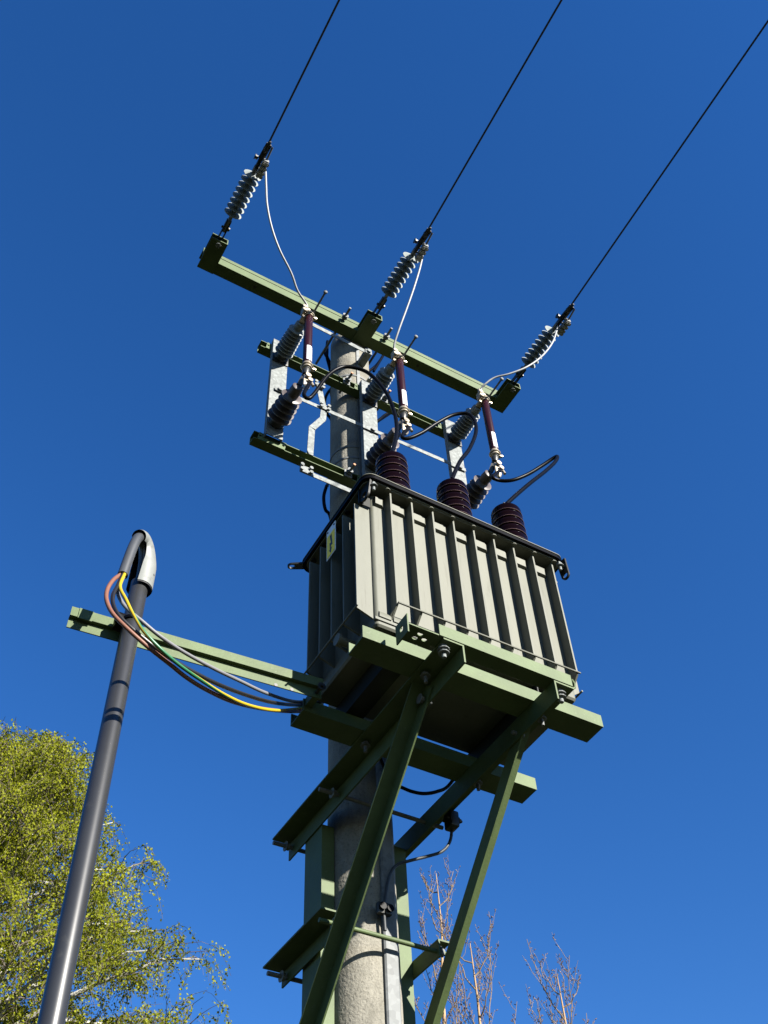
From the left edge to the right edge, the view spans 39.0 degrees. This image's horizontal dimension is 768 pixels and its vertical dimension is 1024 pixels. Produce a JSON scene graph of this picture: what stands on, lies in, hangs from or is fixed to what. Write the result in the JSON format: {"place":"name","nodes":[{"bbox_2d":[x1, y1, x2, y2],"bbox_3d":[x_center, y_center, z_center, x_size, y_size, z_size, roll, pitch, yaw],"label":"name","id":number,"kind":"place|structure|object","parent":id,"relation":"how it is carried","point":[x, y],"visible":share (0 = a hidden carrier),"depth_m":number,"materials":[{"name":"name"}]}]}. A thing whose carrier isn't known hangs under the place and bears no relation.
{"place":"outdoors","nodes":[
{"label":"outdoors","id":0,"kind":"place"},
{"bbox_2d":[0,0,767,1023],"label":"sky","id":1,"kind":"structure","parent":0,"point":[134,378],"materials":[{"name":"blue"}]},
{"label":"ground","id":2,"kind":"structure","parent":0,"visible":0},
{"bbox_2d":[37,529,155,1023],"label":"cable pipe","id":3,"kind":"object","parent":2,"relation":"on","point":[139,559],"visible":0.91,"depth_m":3.55,"materials":[{"name":"grey plastic"}]},
{"bbox_2d":[104,573,302,712],"bbox_3d":[-0.513,0.548,4.535,0.203,1.100,1.558,-34,-57,22],"label":"electrical cable","id":4,"kind":"object","parent":3,"relation":"attached to","point":[131,632],"visible":0.77,"depth_m":3.85,"materials":[{"name":"plastic"}]},
{"bbox_2d":[116,578,302,702],"bbox_3d":[-0.510,0.535,4.616,0.161,0.957,1.488,-33,-57,22],"label":"electrical cable","id":5,"kind":"object","parent":3,"relation":"attached to","point":[163,638],"visible":0.65,"depth_m":4.04,"materials":[{"name":"grey plastic"}]},
{"bbox_2d":[110,572,321,706],"bbox_3d":[-0.508,0.547,4.556,0.193,1.066,1.533,-33,-57,22],"label":"electrical cable","id":6,"kind":"object","parent":3,"relation":"attached to","point":[200,675],"visible":0.66,"depth_m":4.00,"materials":[{"name":"black plastic"}]},
{"bbox_2d":[118,572,323,711],"bbox_3d":[-0.485,0.559,4.549,0.212,1.093,1.493,-33,-57,22],"label":"electrical cable","id":7,"kind":"object","parent":3,"relation":"attached to","point":[165,653],"visible":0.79,"depth_m":3.92,"materials":[{"name":"yellow plastic"}]},
{"bbox_2d":[0,718,231,1023],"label":"birch tree","id":8,"kind":"object","parent":2,"relation":"on","point":[33,787],"visible":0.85,"depth_m":12.98,"materials":[{"name":"green plant"}]},
{"bbox_2d":[327,334,403,1023],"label":"concrete pole","id":9,"kind":"object","parent":2,"relation":"on","point":[368,988],"visible":0.4,"depth_m":4.66,"materials":[{"name":"concrete"}]},
{"bbox_2d":[249,430,360,487],"bbox_3d":[-0.097,-0.174,6.701,1.565,0.072,0.187,23,-55,-20],"label":"support rail","id":10,"kind":"object","parent":9,"relation":"attached to","point":[348,477],"visible":0.41,"depth_m":6.56,"materials":[{"name":"green metal"}]},
{"bbox_2d":[264,290,327,443],"bbox_3d":[-0.543,-0.974,6.739,0.160,1.105,0.588,23,-55,-20],"label":"fuse unit","id":11,"kind":"object","parent":10,"relation":"attached to","point":[281,409],"visible":1,"depth_m":6.74,"materials":[{"name":"metal"}]},
{"bbox_2d":[265,171,307,305],"bbox_3d":[-0.662,-1.786,7.145,0.049,0.850,0.664,-21,-53,14],"label":"bare lead","id":12,"kind":"object","parent":11,"relation":"attached to","point":[280,251],"visible":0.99,"depth_m":7.03,"materials":[{"name":"metal"}]},
{"bbox_2d":[275,386,465,471],"bbox_3d":[-0.063,-0.537,7.080,1.436,0.080,0.017,23,-55,-20],"label":"earthing bar","id":13,"kind":"object","parent":11,"relation":"attached to","point":[280,389],"visible":0.88,"depth_m":7.07,"materials":[{"name":"metal"}]},
{"bbox_2d":[307,379,330,455],"bbox_3d":[-0.406,-0.587,6.799,0.152,0.823,0.031,23,-55,-20],"label":"earthing bar","id":14,"kind":"object","parent":13,"relation":"attached to","point":[319,421],"visible":0.91,"depth_m":6.80,"materials":[{"name":"metal"}]},
{"bbox_2d":[359,335,417,474],"bbox_3d":[0.042,-0.726,6.969,0.160,1.105,0.588,23,-55,-20],"label":"fuse unit","id":15,"kind":"object","parent":10,"relation":"attached to","point":[374,447],"visible":0.88,"depth_m":7.05,"materials":[{"name":"metal"}]},
{"bbox_2d":[442,377,505,509],"bbox_3d":[0.632,-0.476,7.201,0.160,1.105,0.588,23,-55,-20],"label":"fuse unit","id":16,"kind":"object","parent":10,"relation":"attached to","point":[455,433],"visible":0.84,"depth_m":7.32,"materials":[{"name":"metal"}]},
{"bbox_2d":[480,326,558,389],"bbox_3d":[0.983,-1.106,7.762,0.672,0.825,0.047,-5,-51,2],"label":"bare lead","id":17,"kind":"object","parent":16,"relation":"attached to","point":[521,369],"visible":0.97,"depth_m":7.64,"materials":[{"name":"metal"}]},
{"bbox_2d":[299,462,350,491],"bbox_3d":[-0.305,-0.184,6.391,0.433,0.064,0.036,23,-55,-20],"label":"earthing bar","id":18,"kind":"object","parent":9,"relation":"attached to","point":[308,471],"visible":0.98,"depth_m":6.37,"materials":[{"name":"metal"}]},
{"bbox_2d":[313,323,371,366],"bbox_3d":[-0.361,-1.225,7.777,0.571,0.076,0.135,23,-55,-20],"label":"earthing bar","id":19,"kind":"object","parent":9,"relation":"attached to","point":[365,356],"visible":0.99,"depth_m":7.80,"materials":[{"name":"metal"}]},
{"bbox_2d":[257,340,443,437],"bbox_3d":[-0.141,-0.838,7.510,1.577,0.073,0.187,23,-55,-20],"label":"support rail","id":20,"kind":"object","parent":9,"relation":"attached to","point":[346,385],"visible":0.62,"depth_m":7.46,"materials":[{"name":"green metal"}]},
{"bbox_2d":[322,340,383,520],"bbox_3d":[-0.180,-0.116,7.251,0.627,4.187,0.112,30,-58,-24],"label":"earth cable","id":21,"kind":"object","parent":9,"relation":"attached to","point":[373,368],"visible":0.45,"depth_m":7.89,"materials":[{"name":"black rubber"}]},
{"bbox_2d":[197,233,520,412],"bbox_3d":[-0.216,-1.264,8.165,2.605,0.164,0.595,23,-55,-20],"label":"crossarm","id":22,"kind":"object","parent":9,"relation":"attached to","point":[363,332],"visible":0.95,"depth_m":8.03,"materials":[{"name":"green paint"}]},
{"bbox_2d":[217,141,272,240],"bbox_3d":[-0.962,-2.162,7.380,0.128,0.149,0.835,23,-55,-20],"label":"strain insulator","id":23,"kind":"object","parent":22,"relation":"attached to","point":[236,205],"visible":1,"depth_m":7.34,"materials":[{"name":"ceramic"}]},
{"bbox_2d":[269,0,339,140],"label":"overhead wire","id":24,"kind":"object","parent":23,"relation":"attached to","point":[306,66],"visible":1,"depth_m":6.87,"materials":[{"name":"black metal"}]},
{"bbox_2d":[372,227,432,316],"bbox_3d":[0.116,-1.706,7.803,0.128,0.149,0.835,23,-55,-20],"label":"strain insulator","id":25,"kind":"object","parent":22,"relation":"attached to","point":[400,274],"visible":0.98,"depth_m":7.76,"materials":[{"name":"ceramic"}]},
{"bbox_2d":[393,255,423,349],"bbox_3d":[0.165,-1.470,7.482,0.056,0.921,0.397,30,-58,-24],"label":"bare lead","id":26,"kind":"object","parent":25,"relation":"hanging from","point":[407,306],"visible":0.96,"depth_m":7.39,"materials":[{"name":"metal"}]},
{"bbox_2d":[429,0,562,226],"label":"overhead wire","id":27,"kind":"object","parent":25,"relation":"attached to","point":[506,94],"visible":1,"depth_m":7.07,"materials":[{"name":"black metal"}]},
{"bbox_2d":[510,303,574,385],"bbox_3d":[1.190,-1.251,8.225,0.128,0.149,0.835,23,-55,-20],"label":"strain insulator","id":28,"kind":"object","parent":22,"relation":"attached to","point":[540,347],"visible":0.94,"depth_m":8.18,"materials":[{"name":"ceramic"}]},
{"bbox_2d":[571,20,767,303],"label":"overhead wire","id":29,"kind":"object","parent":28,"relation":"attached to","point":[689,134],"visible":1,"depth_m":7.30,"materials":[{"name":"black metal"}]},
{"bbox_2d":[377,413,390,422],"bbox_3d":[-0.089,-0.651,8.019,0.442,0.657,0.055,15,-53,-15],"label":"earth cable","id":30,"kind":"object","parent":9,"relation":"attached to","point":[383,416],"visible":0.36,"depth_m":8.14,"materials":[{"name":"black rubber"}]},
{"bbox_2d":[376,901,393,916],"bbox_3d":[0.003,1.640,4.480,0.068,0.054,0.042,23,-55,-20],"label":"cable clamp","id":31,"kind":"object","parent":9,"relation":"attached to","point":[382,908],"visible":1,"depth_m":4.47,"materials":[{"name":"metal"}]},
{"bbox_2d":[382,831,452,930],"bbox_3d":[0.154,1.550,4.687,0.354,0.607,0.024,12,-52,-12],"label":"earth lead","id":32,"kind":"object","parent":31,"relation":"attached to","point":[445,848],"visible":0.95,"depth_m":4.69,"materials":[{"name":"black metal"}]},
{"bbox_2d":[263,613,602,1023],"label":"support platform","id":33,"kind":"structure","parent":9,"relation":"attached to","point":[315,946],"depth_m":4.45,"materials":[{"name":"green paint"}]},
{"bbox_2d":[66,606,325,707],"bbox_3d":[-0.726,0.558,4.326,1.061,0.094,0.133,22,-55,-20],"label":"mast rail","id":34,"kind":"object","parent":33,"relation":"attached to","point":[310,687],"visible":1,"depth_m":4.36,"materials":[{"name":"green metal"}]},
{"bbox_2d":[379,758,453,794],"bbox_3d":[0.176,1.224,5.076,0.468,0.231,0.071,17,-53,-16],"label":"black cable","id":35,"kind":"object","parent":33,"relation":"hanging from","point":[448,785],"visible":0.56,"depth_m":5.01,"materials":[{"name":"rubber"}]},
{"bbox_2d":[287,451,582,764],"bbox_3d":[0.211,0.410,5.202,1.204,1.474,0.747,23,-55,-20],"label":"transformer","id":36,"kind":"object","parent":33,"relation":"on","point":[388,550],"visible":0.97,"depth_m":4.87,"materials":[{"name":"paint"}]},
{"bbox_2d":[302,365,398,450],"bbox_3d":[-0.189,-0.551,6.076,0.526,1.090,0.188,-9,-51,4],"label":"black jumper","id":37,"kind":"object","parent":36,"relation":"on","point":[363,370],"visible":0.98,"depth_m":6.27,"materials":[{"name":"rubber"}]},
{"bbox_2d":[400,411,477,477],"bbox_3d":[0.344,-0.313,6.255,0.358,1.028,0.364,-38,-59,25],"label":"black jumper","id":38,"kind":"object","parent":36,"relation":"on","point":[433,425],"visible":0.98,"depth_m":6.43,"materials":[{"name":"rubber"}]},
{"bbox_2d":[491,455,558,502],"bbox_3d":[0.794,-0.124,6.391,0.641,0.988,0.324,33,-59,-26],"label":"black jumper","id":39,"kind":"object","parent":36,"relation":"on","point":[555,458],"visible":0.98,"depth_m":6.64,"materials":[{"name":"rubber"}]},
{"bbox_2d":[443,810,462,831],"bbox_3d":[0.311,1.406,4.921,0.080,0.080,0.064,23,-55,-20],"label":"cable clamp","id":40,"kind":"object","parent":33,"relation":"attached to","point":[452,821],"visible":1,"depth_m":4.90,"materials":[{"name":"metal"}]},
{"bbox_2d":[414,858,474,1023],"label":"bare tree","id":41,"kind":"object","parent":2,"relation":"on","point":[440,918],"visible":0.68,"depth_m":19.84,"materials":[{"name":"brown plant"}]},
{"bbox_2d":[434,909,516,1023],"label":"bare tree","id":42,"kind":"object","parent":2,"relation":"on","point":[478,973],"visible":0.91,"depth_m":17.39,"materials":[{"name":"brown plant"}]},
{"bbox_2d":[522,933,596,1023],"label":"bare tree","id":43,"kind":"object","parent":2,"relation":"on","point":[563,1017],"visible":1,"depth_m":17.76,"materials":[{"name":"brown plant"}]}
]}

